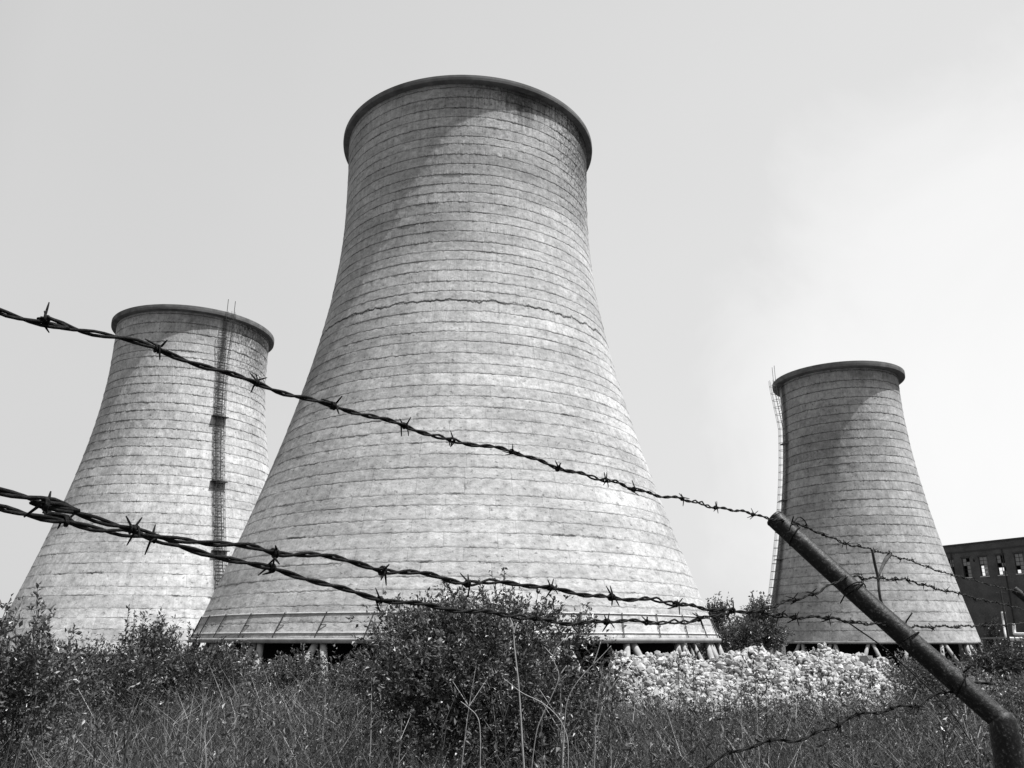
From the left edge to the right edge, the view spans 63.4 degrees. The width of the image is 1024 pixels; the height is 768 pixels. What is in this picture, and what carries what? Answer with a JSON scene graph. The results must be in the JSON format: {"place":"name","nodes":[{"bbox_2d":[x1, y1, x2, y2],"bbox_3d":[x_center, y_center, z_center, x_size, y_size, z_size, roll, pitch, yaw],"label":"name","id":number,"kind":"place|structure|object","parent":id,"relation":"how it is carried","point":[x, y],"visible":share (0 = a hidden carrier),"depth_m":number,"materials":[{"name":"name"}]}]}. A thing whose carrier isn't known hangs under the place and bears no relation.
{"place":"outdoors","nodes":[
{"label":"outdoors","id":0,"kind":"place"},
{"bbox_2d":[0,0,1023,626],"label":"sky","id":1,"kind":"structure","parent":0,"point":[787,186],"materials":[{"name":"white"}]},
{"bbox_2d":[0,643,1023,767],"bbox_3d":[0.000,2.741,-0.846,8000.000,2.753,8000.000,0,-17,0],"label":"ground","id":2,"kind":"structure","parent":0,"point":[784,648],"depth_m":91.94,"materials":[{"name":"grey plant"}]},
{"bbox_2d":[11,695,55,767],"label":"tall weed","id":3,"kind":"object","parent":2,"relation":"on","point":[29,722],"visible":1,"depth_m":4.82,"materials":[{"name":"grey plant"}]},
{"bbox_2d":[0,581,112,767],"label":"shrub","id":4,"kind":"object","parent":2,"relation":"on","point":[12,676],"visible":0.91,"depth_m":6.74,"materials":[{"name":"grey plant"}]},
{"bbox_2d":[52,676,80,767],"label":"tall weed","id":5,"kind":"object","parent":2,"relation":"on","point":[64,715],"visible":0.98,"depth_m":5.76,"materials":[{"name":"grey plant"}]},
{"bbox_2d":[2,647,145,748],"bbox_3d":[-6.383,4.728,12.023,1.862,1.735,2.157,0,-17,0],"label":"shrub","id":6,"kind":"object","parent":2,"relation":"on","point":[82,683],"visible":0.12,"depth_m":12.21,"materials":[{"name":"grey plant"}]},
{"bbox_2d":[16,628,171,693],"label":"shrub","id":7,"kind":"object","parent":2,"relation":"on","point":[88,653],"visible":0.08,"depth_m":64.48,"materials":[{"name":"grey plant"}]},
{"bbox_2d":[74,717,120,767],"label":"tall weed","id":8,"kind":"object","parent":2,"relation":"on","point":[91,727],"visible":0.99,"depth_m":5.08,"materials":[{"name":"grey plant"}]},
{"bbox_2d":[100,654,145,767],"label":"tall weed","id":9,"kind":"object","parent":2,"relation":"on","point":[131,710],"visible":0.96,"depth_m":5.54,"materials":[{"name":"grey plant"}]},
{"bbox_2d":[111,638,138,764],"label":"tall weed","id":10,"kind":"object","parent":2,"relation":"on","point":[130,653],"visible":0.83,"depth_m":10.46,"materials":[{"name":"grey plant"}]},
{"bbox_2d":[0,299,273,672],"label":"cooling tower","id":11,"kind":"structure","parent":2,"relation":"on","point":[175,448],"depth_m":117.59,"materials":[{"name":"concrete"}]},
{"bbox_2d":[78,603,200,759],"bbox_3d":[-5.017,4.257,11.290,1.574,2.430,1.813,0,-17,0],"label":"shrub","id":12,"kind":"object","parent":2,"relation":"on","point":[152,637],"visible":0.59,"depth_m":11.11,"materials":[{"name":"grey plant"}]},
{"bbox_2d":[143,657,173,744],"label":"tall weed","id":13,"kind":"object","parent":2,"relation":"on","point":[154,684],"visible":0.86,"depth_m":10.54,"materials":[{"name":"grey plant"}]},
{"bbox_2d":[166,731,184,767],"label":"tall weed","id":14,"kind":"object","parent":2,"relation":"on","point":[179,746],"visible":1,"depth_m":4.72,"materials":[{"name":"grey plant"}]},
{"bbox_2d":[111,622,256,727],"bbox_3d":[-5.643,5.204,14.192,2.476,2.182,2.216,0,-17,0],"label":"shrub","id":15,"kind":"object","parent":2,"relation":"on","point":[190,677],"visible":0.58,"depth_m":14.09,"materials":[{"name":"grey plant"}]},
{"bbox_2d":[117,639,256,698],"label":"shrub","id":16,"kind":"object","parent":2,"relation":"on","point":[201,652],"visible":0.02,"depth_m":52.35,"materials":[{"name":"grey plant"}]},
{"bbox_2d":[189,713,220,767],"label":"tall weed","id":17,"kind":"object","parent":2,"relation":"on","point":[207,726],"visible":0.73,"depth_m":6.45,"materials":[{"name":"grey plant"}]},
{"bbox_2d":[237,695,251,754],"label":"tall weed","id":18,"kind":"object","parent":2,"relation":"on","point":[247,721],"visible":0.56,"depth_m":8.26,"materials":[{"name":"grey plant"}]},
{"bbox_2d":[214,704,280,767],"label":"tall weed","id":19,"kind":"object","parent":2,"relation":"on","point":[266,760],"visible":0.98,"depth_m":4.91,"materials":[{"name":"grey plant"}]},
{"bbox_2d":[231,669,277,767],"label":"tall weed","id":20,"kind":"object","parent":2,"relation":"on","point":[265,698],"visible":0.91,"depth_m":7.50,"materials":[{"name":"grey plant"}]},
{"bbox_2d":[245,688,265,764],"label":"tall weed","id":21,"kind":"object","parent":2,"relation":"on","point":[252,712],"visible":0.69,"depth_m":8.49,"materials":[{"name":"grey plant"}]},
{"bbox_2d":[204,647,308,714],"bbox_3d":[-6.778,8.744,22.775,3.891,3.002,3.048,-5,-18,15],"label":"shrub","id":22,"kind":"object","parent":2,"relation":"on","point":[252,682],"visible":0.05,"depth_m":23.07,"materials":[{"name":"grey plant"}]},
{"bbox_2d":[252,664,270,732],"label":"tall weed","id":23,"kind":"object","parent":2,"relation":"on","point":[258,666],"visible":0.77,"depth_m":11.60,"materials":[{"name":"grey plant"}]},
{"bbox_2d":[251,683,278,754],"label":"tall weed","id":24,"kind":"object","parent":2,"relation":"on","point":[262,698],"visible":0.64,"depth_m":9.19,"materials":[{"name":"grey plant"}]},
{"bbox_2d":[265,688,292,766],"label":"tall weed","id":25,"kind":"object","parent":2,"relation":"on","point":[286,699],"visible":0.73,"depth_m":8.16,"materials":[{"name":"grey plant"}]},
{"bbox_2d":[271,653,287,718],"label":"tall weed","id":26,"kind":"object","parent":2,"relation":"on","point":[280,682],"visible":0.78,"depth_m":12.28,"materials":[{"name":"grey plant"}]},
{"bbox_2d":[268,681,290,758],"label":"tall weed","id":27,"kind":"object","parent":2,"relation":"on","point":[278,696],"visible":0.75,"depth_m":8.60,"materials":[{"name":"grey plant"}]},
{"bbox_2d":[275,723,316,767],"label":"tall weed","id":28,"kind":"object","parent":2,"relation":"on","point":[296,748],"visible":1,"depth_m":5.72,"materials":[{"name":"grey plant"}]},
{"bbox_2d":[243,643,371,711],"bbox_3d":[-4.965,7.674,20.756,3.300,2.342,3.207,-8,-19,24],"label":"shrub","id":29,"kind":"object","parent":2,"relation":"on","point":[291,669],"visible":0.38,"depth_m":20.57,"materials":[{"name":"grey plant"}]},
{"bbox_2d":[303,695,332,763],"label":"tall weed","id":30,"kind":"object","parent":2,"relation":"on","point":[323,711],"visible":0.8,"depth_m":7.36,"materials":[{"name":"grey plant"}]},
{"bbox_2d":[339,667,356,731],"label":"tall weed","id":31,"kind":"object","parent":2,"relation":"on","point":[349,689],"visible":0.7,"depth_m":11.77,"materials":[{"name":"grey plant"}]},
{"bbox_2d":[295,640,404,744],"bbox_3d":[-2.641,5.418,14.076,2.244,2.066,2.006,0,-17,0],"label":"shrub","id":32,"kind":"object","parent":2,"relation":"on","point":[341,681],"visible":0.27,"depth_m":13.98,"materials":[{"name":"grey plant"}]},
{"bbox_2d":[342,692,360,767],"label":"tall weed","id":33,"kind":"object","parent":2,"relation":"on","point":[355,702],"visible":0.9,"depth_m":8.46,"materials":[{"name":"grey plant"}]},
{"bbox_2d":[356,676,394,767],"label":"tall weed","id":34,"kind":"object","parent":2,"relation":"on","point":[369,748],"visible":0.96,"depth_m":6.64,"materials":[{"name":"grey plant"}]},
{"bbox_2d":[389,709,419,767],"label":"tall weed","id":35,"kind":"object","parent":2,"relation":"on","point":[396,730],"visible":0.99,"depth_m":6.90,"materials":[{"name":"grey plant"}]},
{"bbox_2d":[425,687,456,767],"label":"tall weed","id":36,"kind":"object","parent":2,"relation":"on","point":[442,717],"visible":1,"depth_m":6.10,"materials":[{"name":"grey plant"}]},
{"bbox_2d":[189,75,723,702],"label":"cooling tower","id":37,"kind":"structure","parent":2,"relation":"on","point":[463,307],"depth_m":66.22,"materials":[{"name":"concrete"}]},
{"bbox_2d":[446,660,495,767],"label":"tall weed","id":38,"kind":"object","parent":2,"relation":"on","point":[472,685],"visible":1,"depth_m":6.44,"materials":[{"name":"grey plant"}]},
{"bbox_2d":[462,702,480,767],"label":"dry stalk","id":39,"kind":"object","parent":2,"relation":"on","point":[480,734],"visible":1,"depth_m":4.81,"materials":[{"name":"grey plant"}]},
{"bbox_2d":[477,667,504,767],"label":"tall weed","id":40,"kind":"object","parent":2,"relation":"on","point":[489,677],"visible":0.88,"depth_m":8.71,"materials":[{"name":"grey plant"}]},
{"bbox_2d":[342,567,653,767],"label":"bush","id":41,"kind":"object","parent":2,"relation":"on","point":[439,643],"visible":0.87,"depth_m":9.23,"materials":[{"name":"grey plant"}]},
{"bbox_2d":[494,648,527,767],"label":"tall weed","id":42,"kind":"object","parent":2,"relation":"on","point":[509,698],"visible":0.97,"depth_m":7.28,"materials":[{"name":"grey plant"}]},
{"bbox_2d":[510,618,524,767],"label":"dry stalk","id":43,"kind":"object","parent":2,"relation":"on","point":[514,628],"visible":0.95,"depth_m":4.31,"materials":[{"name":"grey plant"}]},
{"bbox_2d":[507,681,568,767],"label":"dry stalk","id":44,"kind":"object","parent":2,"relation":"on","point":[555,714],"visible":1,"depth_m":4.19,"materials":[{"name":"grey plant"}]},
{"bbox_2d":[522,655,557,763],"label":"tall weed","id":45,"kind":"object","parent":2,"relation":"on","point":[526,679],"visible":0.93,"depth_m":7.42,"materials":[{"name":"grey plant"}]},
{"bbox_2d":[531,639,565,767],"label":"dry stalk","id":46,"kind":"object","parent":2,"relation":"on","point":[548,702],"visible":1,"depth_m":4.49,"materials":[{"name":"grey plant"}]},
{"bbox_2d":[535,705,565,767],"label":"tall weed","id":47,"kind":"object","parent":2,"relation":"on","point":[558,722],"visible":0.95,"depth_m":5.90,"materials":[{"name":"grey plant"}]},
{"bbox_2d":[534,675,589,767],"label":"tall weed","id":48,"kind":"object","parent":2,"relation":"on","point":[560,694],"visible":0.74,"depth_m":6.28,"materials":[{"name":"grey plant"}]},
{"bbox_2d":[562,642,610,767],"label":"dry stalk","id":49,"kind":"object","parent":2,"relation":"on","point":[569,695],"visible":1,"depth_m":4.69,"materials":[{"name":"grey plant"}]},
{"bbox_2d":[573,661,605,766],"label":"tall weed","id":50,"kind":"object","parent":2,"relation":"on","point":[585,705],"visible":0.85,"depth_m":7.01,"materials":[{"name":"grey plant"}]},
{"bbox_2d":[588,677,620,767],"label":"tall weed","id":51,"kind":"object","parent":2,"relation":"on","point":[611,705],"visible":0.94,"depth_m":6.42,"materials":[{"name":"grey plant"}]},
{"bbox_2d":[592,669,620,755],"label":"tall weed","id":52,"kind":"object","parent":2,"relation":"on","point":[605,695],"visible":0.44,"depth_m":9.45,"materials":[{"name":"grey plant"}]},
{"bbox_2d":[594,648,631,767],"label":"tall weed","id":53,"kind":"object","parent":2,"relation":"on","point":[608,669],"visible":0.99,"depth_m":6.50,"materials":[{"name":"grey plant"}]},
{"bbox_2d":[604,658,630,734],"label":"tall weed","id":54,"kind":"object","parent":2,"relation":"on","point":[622,685],"visible":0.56,"depth_m":11.34,"materials":[{"name":"grey plant"}]},
{"bbox_2d":[627,722,663,767],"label":"tall weed","id":55,"kind":"object","parent":2,"relation":"on","point":[651,744],"visible":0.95,"depth_m":5.61,"materials":[{"name":"grey plant"}]},
{"bbox_2d":[661,643,693,754],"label":"tall weed","id":56,"kind":"object","parent":2,"relation":"on","point":[685,674],"visible":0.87,"depth_m":8.79,"materials":[{"name":"grey plant"}]},
{"bbox_2d":[672,650,698,765],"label":"tall weed","id":57,"kind":"object","parent":2,"relation":"on","point":[693,669],"visible":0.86,"depth_m":7.93,"materials":[{"name":"grey plant"}]},
{"bbox_2d":[673,699,718,767],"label":"tall weed","id":58,"kind":"object","parent":2,"relation":"on","point":[692,730],"visible":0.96,"depth_m":6.00,"materials":[{"name":"grey plant"}]},
{"bbox_2d":[701,726,722,765],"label":"tall weed","id":59,"kind":"object","parent":2,"relation":"on","point":[709,744],"visible":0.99,"depth_m":5.86,"materials":[{"name":"grey plant"}]},
{"bbox_2d":[695,591,762,660],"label":"tree","id":60,"kind":"object","parent":2,"relation":"on","point":[718,622],"visible":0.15,"depth_m":102.32,"materials":[{"name":"grey plant"}]},
{"bbox_2d":[738,659,743,742],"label":"tall weed","id":61,"kind":"object","parent":2,"relation":"on","point":[741,696],"visible":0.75,"depth_m":11.27,"materials":[{"name":"grey plant"}]},
{"bbox_2d":[716,723,770,767],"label":"tall weed","id":62,"kind":"object","parent":2,"relation":"on","point":[734,737],"visible":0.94,"depth_m":4.62,"materials":[{"name":"grey plant"}]},
{"bbox_2d":[714,616,773,652],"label":"tree","id":63,"kind":"object","parent":2,"relation":"on","point":[745,635],"visible":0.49,"depth_m":92.71,"materials":[{"name":"grey plant"}]},
{"bbox_2d":[740,682,760,766],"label":"tall weed","id":64,"kind":"object","parent":2,"relation":"on","point":[750,700],"visible":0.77,"depth_m":10.23,"materials":[{"name":"grey plant"}]},
{"bbox_2d":[596,641,911,727],"bbox_3d":[8.477,10.641,28.402,12.730,3.499,8.246,0,-17,0],"label":"rubble","id":65,"kind":"object","parent":2,"relation":"on","point":[833,664],"visible":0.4,"depth_m":28.08,"materials":[{"name":"stone"}]},
{"bbox_2d":[648,687,667,704],"bbox_3d":[4.640,10.075,26.416,0.641,0.791,0.620,0,-17,0],"label":"rubble chunk","id":66,"kind":"object","parent":65,"relation":"on","point":[659,692],"visible":0.38,"depth_m":26.33,"materials":[{"name":"stone"}]},
{"bbox_2d":[728,660,783,767],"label":"tall weed","id":67,"kind":"object","parent":2,"relation":"on","point":[755,682],"visible":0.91,"depth_m":6.31,"materials":[{"name":"grey plant"}]},
{"bbox_2d":[739,655,782,763],"bbox_3d":[2.010,2.997,6.543,0.342,1.649,0.166,-10,-20,30],"label":"tall weed","id":68,"kind":"object","parent":2,"relation":"on","point":[765,699],"visible":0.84,"depth_m":6.62,"materials":[{"name":"grey plant"}]},
{"bbox_2d":[751,695,770,758],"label":"tall weed","id":69,"kind":"object","parent":2,"relation":"on","point":[759,720],"visible":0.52,"depth_m":8.31,"materials":[{"name":"grey plant"}]},
{"bbox_2d":[730,590,794,652],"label":"tree","id":70,"kind":"object","parent":2,"relation":"on","point":[776,638],"visible":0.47,"depth_m":106.20,"materials":[{"name":"grey plant"}]},
{"bbox_2d":[786,680,808,762],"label":"tall weed","id":71,"kind":"object","parent":2,"relation":"on","point":[796,699],"visible":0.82,"depth_m":8.48,"materials":[{"name":"grey plant"}]},
{"bbox_2d":[792,670,829,767],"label":"tall weed","id":72,"kind":"object","parent":2,"relation":"on","point":[806,678],"visible":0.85,"depth_m":7.80,"materials":[{"name":"grey plant"}]},
{"bbox_2d":[812,648,833,744],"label":"tall weed","id":73,"kind":"object","parent":2,"relation":"on","point":[819,676],"visible":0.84,"depth_m":13.24,"materials":[{"name":"grey plant"}]},
{"bbox_2d":[806,738,845,767],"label":"tall weed","id":74,"kind":"object","parent":2,"relation":"on","point":[818,746],"visible":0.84,"depth_m":5.36,"materials":[{"name":"grey plant"}]},
{"bbox_2d":[767,360,982,669],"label":"cooling tower","id":75,"kind":"structure","parent":2,"relation":"on","point":[850,473],"depth_m":133.21,"materials":[{"name":"grey concrete"}]},
{"bbox_2d":[862,677,909,763],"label":"tall weed","id":76,"kind":"object","parent":2,"relation":"on","point":[882,688],"visible":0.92,"depth_m":7.43,"materials":[{"name":"grey plant"}]},
{"bbox_2d":[767,511,1023,767],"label":"fence post","id":77,"kind":"object","parent":2,"relation":"on","point":[1004,732],"visible":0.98,"depth_m":1.42,"materials":[{"name":"metal"}]},
{"bbox_2d":[0,302,1018,592],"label":"barbed wire","id":78,"kind":"object","parent":77,"relation":"attached to","point":[46,320],"visible":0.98,"depth_m":0.76,"materials":[{"name":"black metal"}]},
{"bbox_2d":[871,549,891,603],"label":"forked twig","id":79,"kind":"object","parent":78,"relation":"attached to","point":[886,558],"visible":0.9,"depth_m":2.06,"materials":[{"name":"grey wood"}]},
{"bbox_2d":[0,487,1023,630],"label":"barbed wire","id":80,"kind":"object","parent":77,"relation":"attached to","point":[46,504],"visible":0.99,"depth_m":0.65,"materials":[{"name":"black metal"}]},
{"bbox_2d":[0,504,1023,631],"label":"barbed wire","id":81,"kind":"object","parent":77,"relation":"attached to","point":[65,520],"visible":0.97,"depth_m":0.72,"materials":[{"name":"black metal"}]},
{"bbox_2d":[704,681,993,767],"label":"barbed wire","id":82,"kind":"object","parent":77,"relation":"attached to","point":[837,725],"visible":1,"depth_m":1.28,"materials":[{"name":"black metal"}]},
{"bbox_2d":[844,620,971,742],"bbox_3d":[0.752,0.569,1.533,0.002,0.243,0.796,-13,-21,36],"label":"loose wire","id":83,"kind":"object","parent":77,"relation":"hanging from","point":[908,670],"visible":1,"depth_m":1.50,"materials":[{"name":"black metal"}]},
{"bbox_2d":[895,659,920,755],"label":"tall weed","id":84,"kind":"object","parent":2,"relation":"on","point":[905,672],"visible":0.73,"depth_m":10.26,"materials":[{"name":"grey plant"}]},
{"bbox_2d":[899,700,922,766],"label":"tall weed","id":85,"kind":"object","parent":2,"relation":"on","point":[918,721],"visible":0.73,"depth_m":8.76,"materials":[{"name":"grey plant"}]},
{"bbox_2d":[869,645,972,721],"bbox_3d":[12.340,9.153,24.603,3.434,2.968,3.750,0,-17,0],"label":"shrub","id":86,"kind":"object","parent":2,"relation":"on","point":[918,668],"visible":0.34,"depth_m":24.27,"materials":[{"name":"grey plant"}]},
{"bbox_2d":[923,695,966,767],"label":"tall weed","id":87,"kind":"object","parent":2,"relation":"on","point":[955,736],"visible":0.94,"depth_m":6.43,"materials":[{"name":"grey plant"}]},
{"bbox_2d":[927,671,964,764],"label":"tall weed","id":88,"kind":"object","parent":2,"relation":"on","point":[948,706],"visible":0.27,"depth_m":9.14,"materials":[{"name":"grey plant"}]},
{"bbox_2d":[935,703,970,767],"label":"tall weed","id":89,"kind":"object","parent":2,"relation":"on","point":[938,729],"visible":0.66,"depth_m":6.88,"materials":[{"name":"grey plant"}]},
{"bbox_2d":[948,702,972,764],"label":"tall weed","id":90,"kind":"object","parent":2,"relation":"on","point":[963,710],"visible":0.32,"depth_m":8.40,"materials":[{"name":"grey plant"}]},
{"bbox_2d":[953,711,988,767],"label":"tall weed","id":91,"kind":"object","parent":2,"relation":"on","point":[982,730],"visible":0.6,"depth_m":5.52,"materials":[{"name":"grey plant"}]},
{"bbox_2d":[922,651,1023,723],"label":"shrub","id":92,"kind":"object","parent":2,"relation":"on","point":[1002,688],"visible":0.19,"depth_m":22.32,"materials":[{"name":"grey plant"}]},
{"bbox_2d":[943,537,1023,660],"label":"factory","id":93,"kind":"structure","parent":2,"relation":"on","point":[969,560],"depth_m":167.60,"materials":[{"name":"brick"}]},
{"bbox_2d":[962,558,971,576],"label":"window","id":94,"kind":"structure","parent":93,"relation":"in","point":[965,563],"depth_m":172.60,"materials":[{"name":"grey glass"}]},
{"bbox_2d":[979,556,988,575],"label":"window","id":95,"kind":"structure","parent":93,"relation":"in","point":[982,562],"depth_m":169.40,"materials":[{"name":"grey glass"}]},
{"bbox_2d":[996,555,1006,574],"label":"window","id":96,"kind":"structure","parent":93,"relation":"in","point":[998,557],"depth_m":166.51,"materials":[{"name":"grey glass"}]},
{"bbox_2d":[1014,553,1023,573],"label":"window","id":97,"kind":"structure","parent":93,"relation":"in","point":[1018,555],"depth_m":163.07,"materials":[{"name":"grey glass"}]},
{"bbox_2d":[950,634,1023,684],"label":"shrub","id":98,"kind":"object","parent":2,"relation":"on","point":[1007,660],"visible":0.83,"depth_m":78.98,"materials":[{"name":"grey plant"}]},
{"bbox_2d":[977,614,1012,654],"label":"conifer","id":99,"kind":"object","parent":2,"relation":"on","point":[991,633],"visible":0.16,"depth_m":114.49,"materials":[{"name":"grey plant"}]},
{"bbox_2d":[981,636,1023,677],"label":"rail barrier","id":100,"kind":"object","parent":2,"relation":"on","point":[994,638],"visible":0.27,"depth_m":93.94,"materials":[{"name":"metal"}]},
{"bbox_2d":[995,589,1011,650],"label":"mast","id":101,"kind":"object","parent":2,"relation":"on","point":[1004,614],"visible":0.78,"depth_m":86.67,"materials":[{"name":"metal"}]},
{"bbox_2d":[993,672,1023,746],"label":"tall weed","id":102,"kind":"object","parent":2,"relation":"on","point":[1020,717],"visible":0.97,"depth_m":7.38,"materials":[{"name":"grey plant"}]},
{"bbox_2d":[1001,612,1023,650],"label":"steam pipe","id":103,"kind":"object","parent":2,"relation":"on","point":[1015,632],"visible":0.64,"depth_m":90.51,"materials":[{"name":"metal"}]},
{"bbox_2d":[1012,587,1023,601],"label":"fence post","id":104,"kind":"object","parent":2,"relation":"on","point":[1020,595],"visible":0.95,"depth_m":3.93,"materials":[{"name":"metal"}]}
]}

